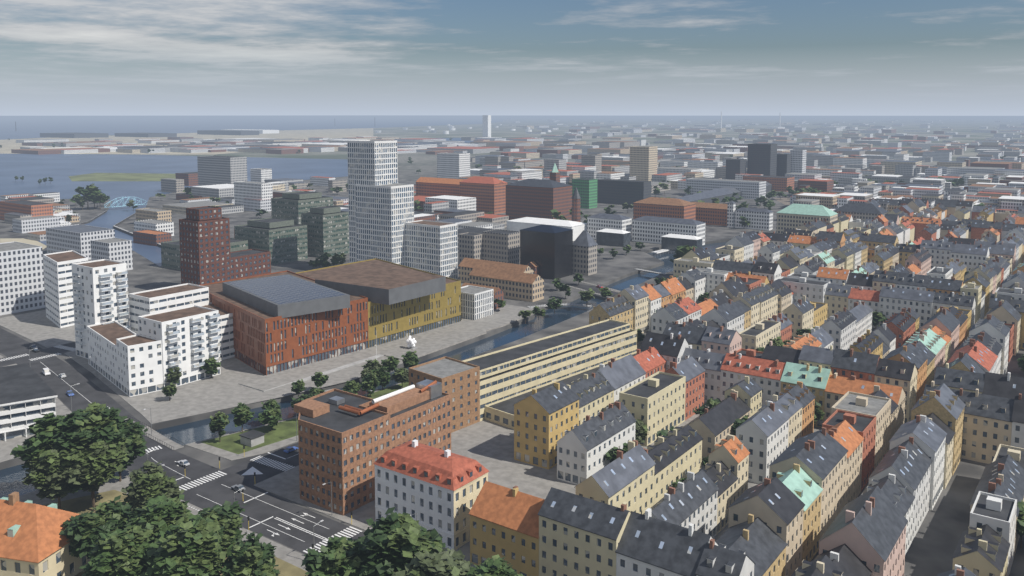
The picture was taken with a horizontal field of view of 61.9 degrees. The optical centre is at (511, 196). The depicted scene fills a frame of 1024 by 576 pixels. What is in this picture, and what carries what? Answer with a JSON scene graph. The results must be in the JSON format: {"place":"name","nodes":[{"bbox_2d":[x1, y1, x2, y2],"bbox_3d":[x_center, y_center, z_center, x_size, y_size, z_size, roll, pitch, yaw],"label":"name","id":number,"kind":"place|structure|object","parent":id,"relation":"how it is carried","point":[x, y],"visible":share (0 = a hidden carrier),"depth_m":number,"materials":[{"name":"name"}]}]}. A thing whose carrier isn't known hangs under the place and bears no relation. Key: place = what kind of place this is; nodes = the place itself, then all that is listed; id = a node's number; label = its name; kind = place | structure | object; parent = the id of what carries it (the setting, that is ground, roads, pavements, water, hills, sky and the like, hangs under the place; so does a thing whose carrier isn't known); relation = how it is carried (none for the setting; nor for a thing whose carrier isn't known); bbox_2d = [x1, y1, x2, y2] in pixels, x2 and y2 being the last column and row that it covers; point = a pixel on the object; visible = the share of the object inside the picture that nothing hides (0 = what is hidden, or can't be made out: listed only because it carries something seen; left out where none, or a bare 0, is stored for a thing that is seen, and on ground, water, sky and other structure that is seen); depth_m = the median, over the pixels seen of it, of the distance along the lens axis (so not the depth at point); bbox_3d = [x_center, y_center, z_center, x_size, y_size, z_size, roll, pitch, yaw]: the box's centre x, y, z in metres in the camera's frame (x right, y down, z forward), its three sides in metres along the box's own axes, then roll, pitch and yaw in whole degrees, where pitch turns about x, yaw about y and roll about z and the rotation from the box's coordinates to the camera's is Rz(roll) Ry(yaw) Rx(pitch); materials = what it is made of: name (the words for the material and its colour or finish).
{"place":"outdoors","nodes":[
{"label":"outdoors","id":0,"kind":"place"},
{"bbox_2d":[72,259,128,358],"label":"flats tower","id":1,"kind":"structure","parent":0,"point":[89,272],"depth_m":367.33,"materials":[{"name":"white paint"}]},
{"bbox_2d":[0,128,372,249],"bbox_3d":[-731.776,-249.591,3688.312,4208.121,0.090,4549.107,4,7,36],"label":"distant land","id":2,"kind":"structure","parent":0,"point":[7,145],"depth_m":3353.68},
{"bbox_2d":[79,207,160,246],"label":"quay walls","id":3,"kind":"structure","parent":2,"relation":"on","point":[122,230],"depth_m":815.83,"materials":[{"name":"concrete"}]},
{"bbox_2d":[179,217,230,284],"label":"brick tower","id":4,"kind":"structure","parent":0,"point":[205,257],"depth_m":498.00,"materials":[{"name":"red brick"}]},
{"bbox_2d":[186,206,221,220],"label":"tower top storey","id":5,"kind":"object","parent":4,"relation":"on","point":[203,213],"depth_m":498.65,"materials":[{"name":"red brick"}]},
{"bbox_2d":[43,381,408,575],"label":"park lawn","id":6,"kind":"structure","parent":0,"point":[283,430],"depth_m":270.10,"materials":[{"name":"green plant"}]},
{"bbox_2d":[0,492,90,575],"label":"park house","id":7,"kind":"structure","parent":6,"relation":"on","point":[33,542],"depth_m":190.38,"materials":[{"name":"orange tile"}]},
{"bbox_2d":[10,402,523,575],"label":"trees","id":8,"kind":"object","parent":6,"relation":"on","point":[158,528],"visible":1,"depth_m":185.82,"materials":[{"name":"green plant"}]},
{"bbox_2d":[230,249,270,278],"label":"brick building","id":9,"kind":"structure","parent":0,"point":[249,262],"depth_m":523.49,"materials":[{"name":"red brick"}]},
{"bbox_2d":[0,118,503,265],"bbox_3d":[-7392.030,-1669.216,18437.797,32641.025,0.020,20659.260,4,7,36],"label":"harbour water","id":10,"kind":"structure","parent":0,"point":[33,169],"depth_m":1920.93,"materials":[{"name":"blue liquid"}]},
{"bbox_2d":[104,197,146,207],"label":"arch bridge","id":11,"kind":"structure","parent":10,"relation":"on","point":[122,198],"depth_m":954.25,"materials":[{"name":"metal"}]},
{"bbox_2d":[0,261,618,553],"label":"roads","id":12,"kind":"structure","parent":0,"point":[216,490],"depth_m":252.24,"materials":[{"name":"grey asphalt"}]},
{"bbox_2d":[0,345,361,552],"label":"road markings","id":13,"kind":"object","parent":12,"relation":"on","point":[251,470],"visible":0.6,"depth_m":246.01,"materials":[{"name":"white paint"}]},
{"bbox_2d":[0,242,726,499],"bbox_3d":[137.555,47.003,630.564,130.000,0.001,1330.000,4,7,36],"label":"canal water","id":14,"kind":"structure","parent":0,"point":[11,480],"depth_m":386.41,"materials":[{"name":"blue liquid"}]},
{"bbox_2d":[409,356,479,432],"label":"brick building","id":15,"kind":"structure","parent":0,"point":[459,380],"depth_m":287.39,"materials":[{"name":"orange brick"}]},
{"bbox_2d":[0,115,1023,575],"bbox_3d":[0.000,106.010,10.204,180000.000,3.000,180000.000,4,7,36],"label":"ground","id":16,"kind":"structure","parent":0,"point":[938,535],"depth_m":804.89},
{"bbox_2d":[0,363,57,440],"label":"modernist pavilion","id":17,"kind":"structure","parent":16,"relation":"on","point":[28,394],"depth_m":281.22,"materials":[{"name":"white concrete"}]},
{"bbox_2d":[43,250,87,327],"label":"striped flats","id":18,"kind":"structure","parent":16,"relation":"on","point":[58,289],"depth_m":425.42,"materials":[{"name":"white concrete"}]},
{"bbox_2d":[87,320,135,386],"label":"apartment building","id":19,"kind":"structure","parent":16,"relation":"on","point":[101,343],"depth_m":347.10,"materials":[{"name":"white paint"}]},
{"bbox_2d":[116,334,163,396],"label":"apartment building","id":20,"kind":"structure","parent":16,"relation":"on","point":[140,364],"depth_m":322.28,"materials":[{"name":"white concrete"}]},
{"bbox_2d":[72,271,221,373],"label":"balconies","id":21,"kind":"structure","parent":16,"relation":"on","point":[168,326],"depth_m":344.30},
{"bbox_2d":[129,283,208,333],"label":"striped flats","id":22,"kind":"structure","parent":16,"relation":"on","point":[146,302],"depth_m":374.58,"materials":[{"name":"white concrete"}]},
{"bbox_2d":[138,305,220,386],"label":"apartment building","id":23,"kind":"structure","parent":16,"relation":"on","point":[153,325],"depth_m":334.14,"materials":[{"name":"white concrete"}]},
{"bbox_2d":[161,238,247,269],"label":"green office","id":24,"kind":"structure","parent":16,"relation":"on","point":[170,254],"depth_m":588.06,"materials":[{"name":"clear glass"}]},
{"bbox_2d":[202,303,234,359],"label":"striped flats","id":25,"kind":"structure","parent":16,"relation":"on","point":[227,349],"depth_m":368.03,"materials":[{"name":"white concrete"}]},
{"bbox_2d":[234,224,307,264],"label":"green office","id":26,"kind":"structure","parent":16,"relation":"on","point":[285,244],"depth_m":607.18,"materials":[{"name":"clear glass"}]},
{"bbox_2d":[247,217,293,227],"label":"rooftop structure","id":27,"kind":"object","parent":26,"relation":"on","point":[271,222],"visible":1,"depth_m":614.07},
{"bbox_2d":[200,270,368,374],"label":"malmo live concert hall","id":28,"kind":"structure","parent":16,"relation":"on","point":[265,343],"depth_m":361.36,"materials":[{"name":"red brick"}]},
{"bbox_2d":[222,268,445,317],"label":"roof","id":29,"kind":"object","parent":28,"relation":"on","point":[287,295],"visible":1,"depth_m":384.15,"materials":[{"name":"grey metal"}]},
{"bbox_2d":[271,196,332,223],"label":"green office","id":30,"kind":"structure","parent":16,"relation":"on","point":[287,208],"depth_m":680.11,"materials":[{"name":"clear glass"}]},
{"bbox_2d":[282,191,321,198],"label":"rooftop structure","id":31,"kind":"object","parent":30,"relation":"on","point":[301,195],"visible":1,"depth_m":687.53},
{"bbox_2d":[301,211,348,257],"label":"green office","id":32,"kind":"structure","parent":16,"relation":"on","point":[328,233],"depth_m":633.13,"materials":[{"name":"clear glass"}]},
{"bbox_2d":[310,205,340,213],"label":"rooftop structure","id":33,"kind":"object","parent":32,"relation":"on","point":[326,209],"visible":1,"depth_m":636.76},
{"bbox_2d":[298,388,390,515],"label":"brick building","id":34,"kind":"structure","parent":16,"relation":"on","point":[342,451],"depth_m":229.54,"materials":[{"name":"brown brick"}]},
{"bbox_2d":[294,379,441,417],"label":"terrace","id":35,"kind":"structure","parent":34,"relation":"on","point":[405,397],"depth_m":245.24,"materials":[{"name":"brown brick"}]},
{"bbox_2d":[15,176,696,441],"bbox_3d":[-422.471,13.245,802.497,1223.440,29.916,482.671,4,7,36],"label":"trees","id":36,"kind":"object","parent":16,"relation":"on","point":[373,373],"visible":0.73,"depth_m":329.86,"materials":[{"name":"green plant"}]},
{"bbox_2d":[347,140,397,262],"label":"tall hotel","id":37,"kind":"structure","parent":16,"relation":"on","point":[372,162],"depth_m":559.18,"materials":[{"name":"white concrete"}]},
{"bbox_2d":[296,258,460,346],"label":"malmo live congress","id":38,"kind":"structure","parent":16,"relation":"on","point":[393,322],"depth_m":414.07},
{"bbox_2d":[355,183,413,265],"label":"tower","id":39,"kind":"structure","parent":16,"relation":"on","point":[384,213],"depth_m":547.48,"materials":[{"name":"white concrete"}]},
{"bbox_2d":[238,304,532,391],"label":"pavement","id":40,"kind":"structure","parent":16,"relation":"on","point":[443,337],"depth_m":384.23,"materials":[{"name":"concrete"}]},
{"bbox_2d":[406,336,417,348],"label":"quay sculpture","id":41,"kind":"object","parent":40,"relation":"on","point":[411,343],"visible":1,"depth_m":382.29,"materials":[{"name":"stone"}]},
{"bbox_2d":[125,248,669,449],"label":"bridges","id":42,"kind":"structure","parent":16,"relation":"on","point":[163,440],"depth_m":468.41,"materials":[{"name":"concrete"}]},
{"bbox_2d":[0,297,821,571],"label":"pavements","id":43,"kind":"structure","parent":16,"relation":"on","point":[488,445],"depth_m":281.09,"materials":[{"name":"grey concrete"}]},
{"bbox_2d":[29,346,416,548],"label":"street furniture","id":44,"kind":"object","parent":43,"relation":"on","point":[251,438],"visible":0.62,"depth_m":271.98,"materials":[{"name":"metal"}]},
{"bbox_2d":[390,392,450,449],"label":"brick office wing","id":45,"kind":"structure","parent":16,"relation":"on","point":[427,422],"depth_m":249.45,"materials":[{"name":"orange brick"}]},
{"bbox_2d":[373,440,488,549],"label":"white house","id":46,"kind":"structure","parent":16,"relation":"on","point":[438,490],"depth_m":211.64,"materials":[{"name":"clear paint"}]},
{"bbox_2d":[405,220,457,278],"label":"office building","id":47,"kind":"structure","parent":16,"relation":"on","point":[431,246],"depth_m":541.14,"materials":[{"name":"white concrete"}]},
{"bbox_2d":[0,143,888,314],"bbox_3d":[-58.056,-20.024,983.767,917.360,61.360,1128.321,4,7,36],"label":"office buildings","id":48,"kind":"structure","parent":16,"relation":"on","point":[527,251],"depth_m":740.94,"materials":[{"name":"concrete"}]},
{"bbox_2d":[29,285,885,491],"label":"vehicles","id":49,"kind":"object","parent":16,"relation":"on","point":[45,371],"visible":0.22,"depth_m":267.84,"materials":[{"name":"multicoloured metal"}]},
{"bbox_2d":[461,285,493,319],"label":"small office building","id":50,"kind":"structure","parent":16,"relation":"on","point":[477,302],"depth_m":440.30,"materials":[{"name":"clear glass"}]},
{"bbox_2d":[0,138,1005,225],"bbox_3d":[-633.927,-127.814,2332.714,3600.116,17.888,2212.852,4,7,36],"label":"distant trees","id":51,"kind":"object","parent":16,"relation":"on","point":[769,203],"visible":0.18,"depth_m":1003.84,"materials":[{"name":"green plant"}]},
{"bbox_2d":[0,111,1023,251],"bbox_3d":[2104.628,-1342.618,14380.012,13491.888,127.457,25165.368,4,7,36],"label":"city","id":52,"kind":"object","parent":16,"relation":"on","point":[845,164],"visible":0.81,"depth_m":1715.36,"materials":[{"name":"concrete"}]},
{"bbox_2d":[480,329,636,420],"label":"office building","id":53,"kind":"structure","parent":16,"relation":"on","point":[510,382],"depth_m":321.33,"materials":[{"name":"paint"}]},
{"bbox_2d":[463,319,629,378],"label":"yellow attic slab","id":54,"kind":"object","parent":53,"relation":"on","point":[498,361],"visible":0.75,"depth_m":327.63,"materials":[{"name":"brick"}]},
{"bbox_2d":[484,351,636,428],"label":"low building","id":55,"kind":"structure","parent":16,"relation":"on","point":[500,412],"depth_m":299.63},
{"bbox_2d":[589,267,768,333],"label":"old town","id":56,"kind":"object","parent":16,"relation":"on","point":[637,306],"visible":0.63,"depth_m":414.36,"materials":[{"name":"multicoloured brick"}]},
{"bbox_2d":[469,331,905,575],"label":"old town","id":57,"kind":"object","parent":16,"relation":"on","point":[632,511],"visible":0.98,"depth_m":224.66,"materials":[{"name":"paint"}]},
{"bbox_2d":[673,230,845,280],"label":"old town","id":58,"kind":"object","parent":16,"relation":"on","point":[780,255],"visible":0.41,"depth_m":543.49,"materials":[{"name":"multicoloured brick"}]},
{"bbox_2d":[604,256,1023,547],"bbox_3d":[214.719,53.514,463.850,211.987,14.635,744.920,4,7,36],"label":"trees","id":59,"kind":"object","parent":16,"relation":"on","point":[641,430],"visible":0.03,"depth_m":269.81,"materials":[{"name":"green plant"}]},
{"bbox_2d":[663,276,975,422],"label":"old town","id":60,"kind":"object","parent":16,"relation":"on","point":[913,341],"visible":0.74,"depth_m":366.45,"materials":[{"name":"multicoloured brick"}]},
{"bbox_2d":[783,211,893,242],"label":"old town","id":61,"kind":"object","parent":16,"relation":"on","point":[850,228],"visible":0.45,"depth_m":659.07,"materials":[{"name":"multicoloured brick"}]},
{"bbox_2d":[774,185,963,205],"bbox_3d":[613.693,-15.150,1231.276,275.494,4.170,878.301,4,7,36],"label":"rail yard","id":62,"kind":"structure","parent":16,"relation":"on","point":[785,201],"depth_m":1060.77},
{"bbox_2d":[865,197,928,224],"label":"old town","id":63,"kind":"object","parent":16,"relation":"on","point":[910,206],"visible":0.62,"depth_m":784.95,"materials":[{"name":"brick"}]},
{"bbox_2d":[787,238,1011,323],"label":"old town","id":64,"kind":"object","parent":16,"relation":"on","point":[942,266],"visible":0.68,"depth_m":486.79,"materials":[{"name":"multicoloured brick"}]},
{"bbox_2d":[791,381,1023,575],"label":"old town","id":65,"kind":"object","parent":16,"relation":"on","point":[873,528],"visible":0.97,"depth_m":210.00,"materials":[{"name":"multicoloured brick"}]},
{"bbox_2d":[859,216,1023,274],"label":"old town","id":66,"kind":"object","parent":16,"relation":"on","point":[1005,240],"visible":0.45,"depth_m":625.39,"materials":[{"name":"multicoloured brick"}]},
{"bbox_2d":[907,198,1023,225],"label":"old town","id":67,"kind":"object","parent":16,"relation":"on","point":[952,212],"visible":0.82,"depth_m":763.91,"materials":[{"name":"stone"}]},
{"bbox_2d":[933,292,1023,398],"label":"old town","id":68,"kind":"object","parent":16,"relation":"on","point":[988,348],"visible":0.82,"depth_m":312.11,"materials":[{"name":"multicoloured brick"}]},
{"bbox_2d":[995,262,1023,299],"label":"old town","id":69,"kind":"object","parent":16,"relation":"on","point":[1013,285],"visible":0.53,"depth_m":421.36,"materials":[{"name":"grey"}]},
{"bbox_2d":[0,0,1023,115],"label":"sky","id":70,"kind":"structure","parent":0,"point":[58,57],"materials":[{"name":"blue"}]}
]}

